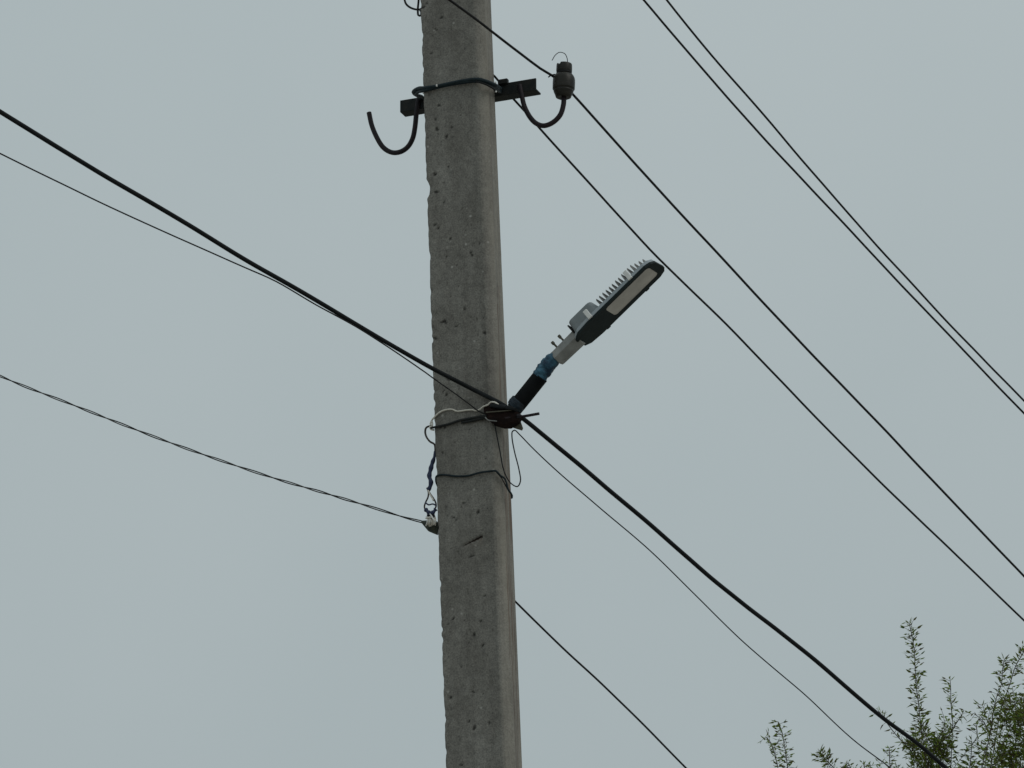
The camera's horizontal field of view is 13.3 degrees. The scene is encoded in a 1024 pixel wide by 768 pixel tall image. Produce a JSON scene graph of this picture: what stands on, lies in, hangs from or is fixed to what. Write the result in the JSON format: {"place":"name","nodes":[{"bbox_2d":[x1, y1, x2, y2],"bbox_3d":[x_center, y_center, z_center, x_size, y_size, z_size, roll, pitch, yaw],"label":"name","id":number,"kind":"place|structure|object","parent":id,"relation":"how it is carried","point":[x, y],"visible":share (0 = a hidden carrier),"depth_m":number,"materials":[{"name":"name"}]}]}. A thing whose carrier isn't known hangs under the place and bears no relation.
{"place":"outdoors","nodes":[
{"label":"outdoors","id":0,"kind":"place"},
{"bbox_2d":[0,0,1023,767],"label":"sky","id":1,"kind":"structure","parent":0,"point":[163,604],"materials":[{"name":"grey"}]},
{"bbox_3d":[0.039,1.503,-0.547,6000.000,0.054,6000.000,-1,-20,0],"label":"ground","id":2,"kind":"structure","parent":0,"visible":0},
{"bbox_2d":[420,0,521,767],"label":"utility pole","id":3,"kind":"object","parent":2,"relation":"on","point":[479,650],"visible":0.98,"depth_m":13.42,"materials":[{"name":"concrete"}]},
{"bbox_2d":[404,0,420,16],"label":"wire loop","id":4,"kind":"object","parent":3,"relation":"hanging from","point":[417,9],"visible":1,"depth_m":13.98,"materials":[{"name":"grey metal"}]},
{"bbox_2d":[422,508,438,534],"bbox_3d":[-0.242,0.418,13.357,0.065,0.071,0.080,-2,-20,0],"label":"insulator","id":5,"kind":"object","parent":3,"relation":"attached to","point":[430,523],"depth_m":13.34,"materials":[{"name":"white ceramic"}]},
{"bbox_2d":[0,375,422,523],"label":"service wire","id":6,"kind":"object","parent":5,"relation":"attached to","point":[194,451],"visible":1,"depth_m":13.53,"materials":[{"name":"metal"}]},
{"bbox_2d":[412,77,502,99],"bbox_3d":[-0.178,-0.917,13.848,0.331,0.112,0.204,-9,-21,20],"label":"binding wire","id":7,"kind":"object","parent":3,"relation":"attached to","point":[495,87],"visible":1,"depth_m":13.76,"materials":[{"name":"black metal"}]},
{"bbox_2d":[424,401,497,512],"bbox_3d":[-0.153,0.220,13.340,0.276,0.323,0.024,-13,-23,28],"label":"lamp supply wire","id":8,"kind":"object","parent":3,"relation":"attached to","point":[429,475],"visible":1,"depth_m":13.38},
{"bbox_2d":[367,78,565,154],"bbox_3d":[-0.138,-0.848,13.943,0.684,0.192,0.055,-9,-21,20],"label":"hook crossarm","id":9,"kind":"object","parent":3,"relation":"attached to","point":[521,90],"visible":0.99,"depth_m":13.91,"materials":[{"name":"metal"}]},
{"bbox_2d":[548,52,574,99],"bbox_3d":[0.161,-0.969,13.834,0.074,0.150,0.072,14,-25,-37],"label":"insulator","id":10,"kind":"object","parent":9,"relation":"attached to","point":[563,81],"visible":1,"depth_m":13.80,"materials":[{"name":"brown ceramic"}]},
{"bbox_2d":[448,0,1023,576],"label":"power line","id":11,"kind":"object","parent":10,"relation":"attached to","point":[744,282],"visible":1,"depth_m":14.42,"materials":[{"name":"metal"}]},
{"bbox_2d":[494,75,1023,620],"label":"power line","id":12,"kind":"object","parent":9,"relation":"attached to","point":[764,363],"visible":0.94,"depth_m":14.79,"materials":[{"name":"metal"}]},
{"bbox_2d":[435,470,512,498],"bbox_3d":[-0.118,0.313,13.328,0.250,0.098,0.068,-8,-21,18],"label":"binding wire","id":13,"kind":"object","parent":3,"relation":"attached to","point":[501,477],"visible":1,"depth_m":13.30,"materials":[{"name":"black metal"}]},
{"bbox_2d":[430,403,539,429],"bbox_3d":[-0.094,0.109,13.354,0.366,0.094,0.052,-10,-22,21],"label":"lamp bracket","id":14,"kind":"object","parent":3,"relation":"attached to","point":[504,416],"visible":1,"depth_m":13.32,"materials":[{"name":"black metal"}]},
{"bbox_2d":[0,153,485,414],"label":"thin wire","id":15,"kind":"object","parent":14,"relation":"attached to","point":[241,266],"visible":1,"depth_m":12.75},
{"bbox_2d":[0,109,948,767],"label":"power cable","id":16,"kind":"object","parent":14,"relation":"attached to","point":[488,397],"visible":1,"depth_m":13.36,"materials":[{"name":"black rubber"}]},
{"bbox_2d":[508,259,663,413],"bbox_3d":[0.217,-0.139,13.300,0.533,0.401,0.129,-12,-22,26],"label":"street lamp","id":17,"kind":"object","parent":14,"relation":"attached to","point":[590,322],"visible":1,"depth_m":13.29,"materials":[{"name":"grey metal"}]},
{"bbox_2d":[494,425,890,767],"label":"thin wire","id":18,"kind":"object","parent":14,"relation":"attached to","point":[662,563],"visible":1,"depth_m":13.66,"materials":[{"name":"black rubber"}]},
{"bbox_2d":[515,600,686,767],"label":"service wire","id":19,"kind":"object","parent":3,"relation":"attached to","point":[599,681],"visible":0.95,"depth_m":13.57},
{"bbox_2d":[643,0,1023,413],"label":"power line","id":20,"kind":"object","parent":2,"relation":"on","point":[827,206],"visible":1,"depth_m":14.64,"materials":[{"name":"metal"}]},
{"bbox_2d":[666,0,1023,401],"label":"power line","id":21,"kind":"object","parent":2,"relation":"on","point":[837,201],"visible":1,"depth_m":15.15,"materials":[{"name":"metal"}]},
{"bbox_2d":[758,617,1023,767],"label":"tree","id":22,"kind":"object","parent":2,"relation":"on","point":[1016,716],"visible":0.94,"depth_m":17.66,"materials":[{"name":"green plant"}]}
]}

